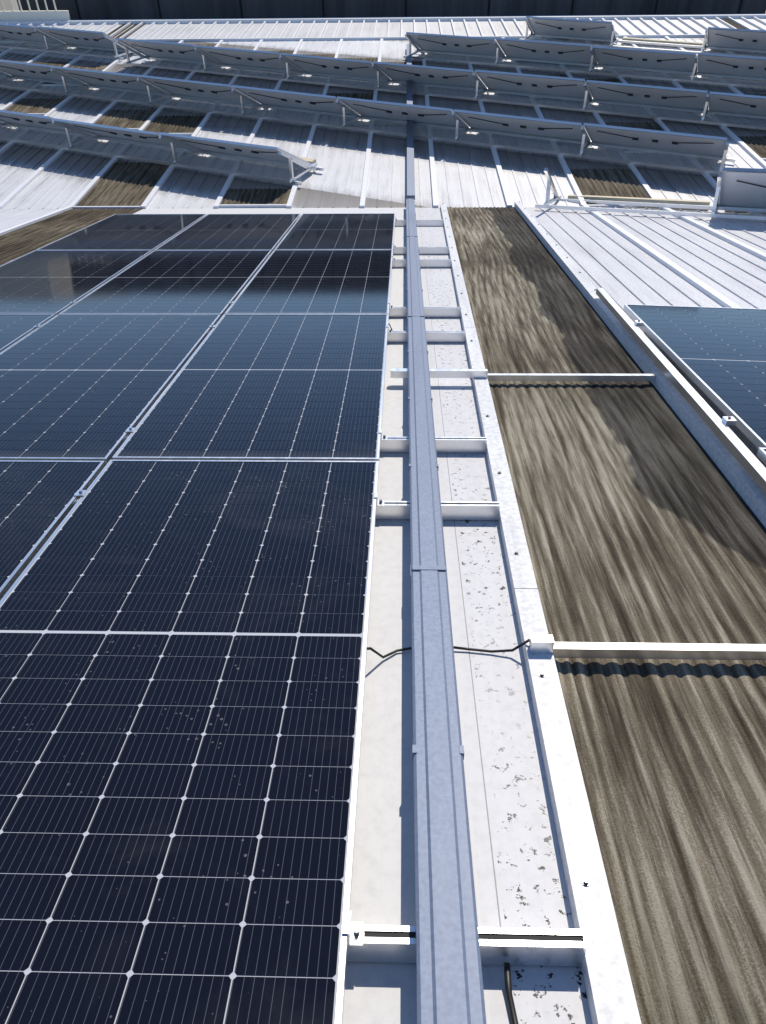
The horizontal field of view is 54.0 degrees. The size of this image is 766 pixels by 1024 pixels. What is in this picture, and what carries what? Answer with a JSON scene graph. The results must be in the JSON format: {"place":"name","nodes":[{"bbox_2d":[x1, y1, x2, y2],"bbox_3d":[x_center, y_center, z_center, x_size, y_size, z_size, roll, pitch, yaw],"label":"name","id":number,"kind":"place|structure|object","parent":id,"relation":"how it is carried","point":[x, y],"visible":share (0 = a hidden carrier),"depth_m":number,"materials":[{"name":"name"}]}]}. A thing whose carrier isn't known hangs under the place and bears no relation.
{"place":"outdoors","nodes":[
{"label":"outdoors","id":0,"kind":"place"},
{"bbox_2d":[0,36,765,213],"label":"ribbed roof sheets","id":1,"kind":"object","parent":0,"point":[362,169],"visible":0.47,"depth_m":12.28,"materials":[{"name":"metal"}]},
{"bbox_2d":[0,206,72,235],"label":"roof sheet","id":2,"kind":"object","parent":1,"relation":"on","point":[11,220],"visible":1,"depth_m":9.69,"materials":[{"name":"white metal"}]},
{"bbox_2d":[0,29,139,59],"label":"support frame","id":3,"kind":"object","parent":1,"relation":"on","point":[62,44],"visible":0.8,"depth_m":17.90,"materials":[{"name":"metal"}]},
{"bbox_2d":[0,23,65,43],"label":"module","id":4,"kind":"object","parent":3,"relation":"on","point":[18,32],"visible":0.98,"depth_m":18.19,"materials":[{"name":"grey"}]},
{"bbox_2d":[34,26,133,49],"bbox_3d":[-6.937,-11.046,17.557,2.000,0.035,1.134,17,17,18],"label":"module","id":5,"kind":"object","parent":3,"relation":"on","point":[82,37],"visible":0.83,"depth_m":17.53,"materials":[{"name":"grey"}]},
{"bbox_2d":[0,208,141,265],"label":"skylight panel","id":6,"kind":"object","parent":1,"relation":"in","point":[17,243],"visible":0.74,"depth_m":8.76,"materials":[{"name":"brown plastic"}]},
{"bbox_2d":[0,121,323,184],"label":"support frame","id":7,"kind":"object","parent":1,"relation":"on","point":[292,163],"visible":0.92,"depth_m":11.75,"materials":[{"name":"metal"}]},
{"bbox_2d":[0,110,92,134],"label":"solar panel","id":8,"kind":"object","parent":7,"relation":"on","point":[20,118],"visible":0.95,"depth_m":12.45,"materials":[{"name":"grey"}]},
{"bbox_2d":[51,118,182,147],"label":"solar panel","id":9,"kind":"object","parent":7,"relation":"on","point":[99,130],"visible":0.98,"depth_m":11.78,"materials":[{"name":"grey"}]},
{"bbox_2d":[158,132,311,165],"bbox_3d":[-2.154,-5.377,11.163,2.000,0.035,1.134,16,17,18],"label":"solar panel","id":10,"kind":"object","parent":7,"relation":"on","point":[237,148],"visible":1,"depth_m":11.11,"materials":[{"name":"grey"}]},
{"bbox_2d":[297,156,315,163],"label":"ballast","id":11,"kind":"structure","parent":1,"relation":"on","point":[311,160],"depth_m":11.47,"materials":[{"name":"concrete"}]},
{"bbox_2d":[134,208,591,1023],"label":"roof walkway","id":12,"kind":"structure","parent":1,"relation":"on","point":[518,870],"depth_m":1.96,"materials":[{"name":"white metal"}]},
{"bbox_2d":[11,220,765,965],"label":"mounting rails","id":13,"kind":"object","parent":12,"relation":"on","point":[511,946],"visible":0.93,"depth_m":2.15,"materials":[{"name":"metal"}]},
{"bbox_2d":[0,314,54,351],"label":"solar panel","id":14,"kind":"object","parent":13,"relation":"on","point":[14,328],"visible":0.89,"depth_m":4.97,"materials":[{"name":"blue glass"}]},
{"bbox_2d":[0,460,105,599],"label":"solar panel","id":15,"kind":"object","parent":13,"relation":"on","point":[38,500],"visible":0.98,"depth_m":2.86,"materials":[{"name":"grey"}]},
{"bbox_2d":[0,250,151,315],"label":"solar panel","id":16,"kind":"object","parent":13,"relation":"on","point":[56,282],"visible":0.99,"depth_m":6.24,"materials":[{"name":"grey"}]},
{"bbox_2d":[0,315,220,464],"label":"solar panel","id":17,"kind":"object","parent":13,"relation":"on","point":[83,387],"visible":0.98,"depth_m":4.05,"materials":[{"name":"blue"}]},
{"bbox_2d":[36,214,206,250],"bbox_3d":[-2.751,-3.069,8.219,1.134,0.035,2.279,0,30,1],"label":"solar panel","id":18,"kind":"object","parent":13,"relation":"on","point":[152,232],"visible":0.97,"depth_m":8.04,"materials":[{"name":"grey"}]},
{"bbox_2d":[58,250,271,316],"bbox_3d":[-1.653,-1.917,6.185,1.134,0.035,2.279,0,30,1],"label":"solar panel","id":19,"kind":"object","parent":13,"relation":"on","point":[184,282],"visible":0.98,"depth_m":5.94,"materials":[{"name":"grey"}]},
{"bbox_2d":[0,460,378,1023],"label":"solar panel","id":20,"kind":"object","parent":13,"relation":"on","point":[183,650],"visible":1,"depth_m":1.80,"materials":[{"name":"grey"}]},
{"bbox_2d":[34,216,397,945],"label":"panel clamps","id":21,"kind":"object","parent":13,"relation":"on","point":[352,932],"visible":1,"depth_m":1.44,"materials":[{"name":"metal"}]},
{"bbox_2d":[155,214,300,251],"bbox_3d":[-1.597,-3.055,8.181,1.134,0.035,2.279,0,30,1],"label":"solar panel","id":22,"kind":"object","parent":13,"relation":"on","point":[238,231],"visible":0.98,"depth_m":8.00,"materials":[{"name":"grey"}]},
{"bbox_2d":[112,314,388,460],"bbox_3d":[-0.556,-0.776,4.173,1.134,0.038,2.279,0,30,1],"label":"solar panel","id":23,"kind":"object","parent":13,"relation":"on","point":[299,387],"visible":0.99,"depth_m":3.82,"materials":[{"name":"blue"}]},
{"bbox_2d":[224,250,392,313],"bbox_3d":[-0.499,-1.915,6.168,1.134,0.038,2.279,0,30,1],"label":"solar panel","id":24,"kind":"object","parent":13,"relation":"on","point":[319,281],"visible":0.98,"depth_m":5.93,"materials":[{"name":"grey"}]},
{"bbox_2d":[274,213,394,249],"bbox_3d":[-0.443,-3.054,8.163,1.134,0.035,2.279,0,30,1],"label":"solar panel","id":25,"kind":"object","parent":13,"relation":"on","point":[354,231],"visible":1,"depth_m":7.98,"materials":[{"name":"grey"}]},
{"bbox_2d":[406,198,485,1023],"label":"cable tray","id":26,"kind":"object","parent":13,"relation":"attached to","point":[449,984],"visible":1,"depth_m":1.74,"materials":[{"name":"metal"}]},
{"bbox_2d":[367,323,528,1023],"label":"dc cables","id":27,"kind":"object","parent":12,"relation":"on","point":[509,995],"visible":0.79,"depth_m":1.41,"materials":[{"name":"black rubber"}]},
{"bbox_2d":[0,69,735,173],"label":"support frame","id":28,"kind":"object","parent":1,"relation":"on","point":[465,128],"visible":0.94,"depth_m":12.91,"materials":[{"name":"metal"}]},
{"bbox_2d":[0,60,85,83],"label":"solar panel","id":29,"kind":"object","parent":28,"relation":"on","point":[28,70],"visible":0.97,"depth_m":15.15,"materials":[{"name":"grey"}]},
{"bbox_2d":[50,66,167,92],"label":"solar panel","id":30,"kind":"object","parent":28,"relation":"on","point":[109,79],"visible":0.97,"depth_m":14.46,"materials":[{"name":"grey"}]},
{"bbox_2d":[136,74,258,102],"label":"solar panel","id":31,"kind":"object","parent":28,"relation":"on","point":[172,86],"visible":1,"depth_m":13.79,"materials":[{"name":"grey"}]},
{"bbox_2d":[232,85,357,114],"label":"solar panel","id":32,"kind":"object","parent":28,"relation":"on","point":[300,100],"visible":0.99,"depth_m":13.16,"materials":[{"name":"grey"}]},
{"bbox_2d":[337,96,468,126],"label":"solar panel","id":33,"kind":"object","parent":28,"relation":"on","point":[405,112],"visible":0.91,"depth_m":12.51,"materials":[{"name":"grey"}]},
{"bbox_2d":[453,109,586,141],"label":"solar panel","id":34,"kind":"object","parent":28,"relation":"on","point":[524,125],"visible":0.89,"depth_m":11.86,"materials":[{"name":"grey"}]},
{"bbox_2d":[583,123,726,156],"bbox_3d":[4.077,-5.559,11.261,2.000,0.037,1.134,16,17,18],"label":"solar panel","id":35,"kind":"object","parent":28,"relation":"on","point":[666,140],"visible":0.87,"depth_m":11.22,"materials":[{"name":"grey"}]},
{"bbox_2d":[0,14,765,42],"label":"roof","id":36,"kind":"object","parent":1,"relation":"on","point":[398,28],"visible":0.66,"depth_m":19.98,"materials":[{"name":"white metal"}]},
{"bbox_2d":[6,44,765,208],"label":"skylight panels","id":37,"kind":"object","parent":1,"relation":"on","point":[120,185],"visible":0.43,"depth_m":11.22,"materials":[{"name":"brown plastic"}]},
{"bbox_2d":[407,44,414,199],"bbox_3d":[0.499,-7.695,14.068,0.110,0.060,10.144,0,42,1],"label":"cable tray","id":38,"kind":"object","parent":1,"relation":"on","point":[410,169],"visible":0.82,"depth_m":11.82,"materials":[{"name":"metal"}]},
{"bbox_2d":[116,41,765,129],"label":"support frame","id":39,"kind":"object","parent":1,"relation":"on","point":[705,111],"visible":0.98,"depth_m":14.55,"materials":[{"name":"metal"}]},
{"bbox_2d":[116,38,216,62],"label":"solar panel","id":40,"kind":"object","parent":39,"relation":"in","point":[170,50],"visible":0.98,"depth_m":16.41,"materials":[{"name":"grey"}]},
{"bbox_2d":[194,45,297,70],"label":"solar panel","id":41,"kind":"object","parent":39,"relation":"in","point":[251,58],"visible":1,"depth_m":15.74,"materials":[{"name":"grey"}]},
{"bbox_2d":[280,53,386,79],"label":"solar panel","id":42,"kind":"object","parent":39,"relation":"in","point":[336,66],"visible":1,"depth_m":15.09,"materials":[{"name":"grey"}]},
{"bbox_2d":[373,61,486,88],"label":"solar panel","id":43,"kind":"object","parent":39,"relation":"in","point":[432,75],"visible":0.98,"depth_m":14.45,"materials":[{"name":"grey"}]},
{"bbox_2d":[475,69,588,98],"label":"solar panel","id":44,"kind":"object","parent":39,"relation":"in","point":[537,84],"visible":0.85,"depth_m":13.81,"materials":[{"name":"grey"}]},
{"bbox_2d":[586,80,707,109],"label":"solar panel","id":45,"kind":"object","parent":39,"relation":"in","point":[651,95],"visible":0.88,"depth_m":13.15,"materials":[{"name":"grey"}]},
{"bbox_2d":[708,91,765,115],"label":"solar panel","id":46,"kind":"object","parent":39,"relation":"in","point":[737,103],"visible":1,"depth_m":12.70,"materials":[{"name":"grey"}]},
{"bbox_2d":[172,61,755,118],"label":"ballast","id":47,"kind":"structure","parent":1,"relation":"on","point":[500,93],"depth_m":14.61,"materials":[{"name":"concrete"}]},
{"bbox_2d":[404,34,765,88],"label":"support frame","id":48,"kind":"object","parent":1,"relation":"on","point":[694,73],"visible":0.98,"depth_m":15.90,"materials":[{"name":"metal"}]},
{"bbox_2d":[406,32,504,56],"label":"solar panel","id":49,"kind":"object","parent":48,"relation":"attached to","point":[457,44],"visible":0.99,"depth_m":16.59,"materials":[{"name":"grey"}]},
{"bbox_2d":[496,38,594,63],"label":"solar panel","id":50,"kind":"object","parent":48,"relation":"on","point":[549,51],"visible":0.88,"depth_m":15.95,"materials":[{"name":"grey"}]},
{"bbox_2d":[592,46,695,71],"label":"solar panel","id":51,"kind":"object","parent":48,"relation":"attached to","point":[652,59],"visible":0.9,"depth_m":15.29,"materials":[{"name":"grey"}]},
{"bbox_2d":[697,52,765,77],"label":"solar panel","id":52,"kind":"object","parent":48,"relation":"attached to","point":[733,65],"visible":1,"depth_m":14.75,"materials":[{"name":"grey"}]},
{"bbox_2d":[430,53,760,80],"bbox_3d":[7.458,-8.864,15.286,14.080,0.102,0.143,17,45,18],"label":"mounting rail","id":53,"kind":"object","parent":1,"relation":"on","point":[589,66],"visible":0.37,"depth_m":16.30,"materials":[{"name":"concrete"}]},
{"bbox_2d":[447,207,765,1023],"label":"corrugated roof panel","id":54,"kind":"object","parent":1,"relation":"on","point":[641,521],"visible":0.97,"depth_m":2.40,"materials":[{"name":"brown plastic"}]},
{"bbox_2d":[440,202,765,1023],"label":"rooflight upstand flashings","id":55,"kind":"object","parent":54,"relation":"on","point":[608,984],"visible":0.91,"depth_m":2.09,"materials":[{"name":"white metal"}]},
{"bbox_2d":[444,201,595,886],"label":"screws","id":56,"kind":"object","parent":55,"relation":"attached to","point":[585,882],"visible":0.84,"depth_m":2.07,"materials":[{"name":"metal"}]},
{"bbox_2d":[596,288,765,493],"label":"array rail and clamps","id":57,"kind":"object","parent":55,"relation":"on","point":[745,457],"visible":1,"depth_m":3.60,"materials":[{"name":"metal"}]},
{"bbox_2d":[521,19,765,57],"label":"support frame","id":58,"kind":"object","parent":1,"relation":"on","point":[616,41],"visible":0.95,"depth_m":17.53,"materials":[{"name":"metal"}]},
{"bbox_2d":[526,16,613,39],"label":"solar panel","id":59,"kind":"object","parent":58,"relation":"on","point":[572,27],"visible":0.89,"depth_m":17.80,"materials":[{"name":"grey"}]},
{"bbox_2d":[707,27,765,49],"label":"solar panel","id":60,"kind":"object","parent":58,"relation":"on","point":[738,38],"visible":1,"depth_m":16.63,"materials":[{"name":"grey"}]},
{"bbox_2d":[526,205,765,467],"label":"roof sheet","id":61,"kind":"object","parent":1,"relation":"on","point":[621,259],"visible":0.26,"depth_m":7.27,"materials":[{"name":"white metal"}]},
{"bbox_2d":[535,168,765,219],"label":"support frame","id":62,"kind":"object","parent":61,"relation":"on","point":[714,208],"visible":0.96,"depth_m":9.61,"materials":[{"name":"silver metal"}]},
{"bbox_2d":[718,167,765,208],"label":"solar panel","id":63,"kind":"object","parent":62,"relation":"on","point":[744,187],"visible":0.98,"depth_m":9.05,"materials":[{"name":"grey"}]},
{"bbox_2d":[623,304,765,448],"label":"solar panel","id":64,"kind":"object","parent":61,"relation":"on","point":[717,355],"visible":0.97,"depth_m":4.23,"materials":[{"name":"blue"}]},
{"bbox_2d":[757,448,765,464],"bbox_3d":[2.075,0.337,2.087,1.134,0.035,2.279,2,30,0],"label":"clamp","id":65,"kind":"object","parent":61,"relation":"on","point":[761,453],"visible":1,"depth_m":3.05,"materials":[{"name":"grey metal"}]},
{"bbox_2d":[550,37,760,52],"bbox_3d":[8.453,-10.560,17.145,10.000,0.100,0.140,16,45,18],"label":"mounting rail","id":66,"kind":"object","parent":1,"relation":"on","point":[663,41],"visible":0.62,"depth_m":17.73,"materials":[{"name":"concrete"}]},
{"bbox_2d":[568,194,765,213],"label":"mounting rail","id":67,"kind":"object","parent":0,"point":[647,200],"visible":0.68,"depth_m":10.04,"materials":[{"name":"silver metal"}]},
{"bbox_3d":[0.291,-0.313,11.907,80.000,7.500,40.000,0,36,1],"label":"building body","id":68,"kind":"object","parent":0,"visible":0},
{"bbox_2d":[0,0,70,20],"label":"white building with parapet","id":69,"kind":"structure","parent":68,"relation":"on","point":[9,10],"depth_m":20.81,"materials":[{"name":"white metal"}]},
{"bbox_2d":[17,0,765,19],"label":"wall","id":70,"kind":"structure","parent":68,"relation":"on","point":[142,9],"depth_m":21.81,"materials":[{"name":"concrete"}]}
]}

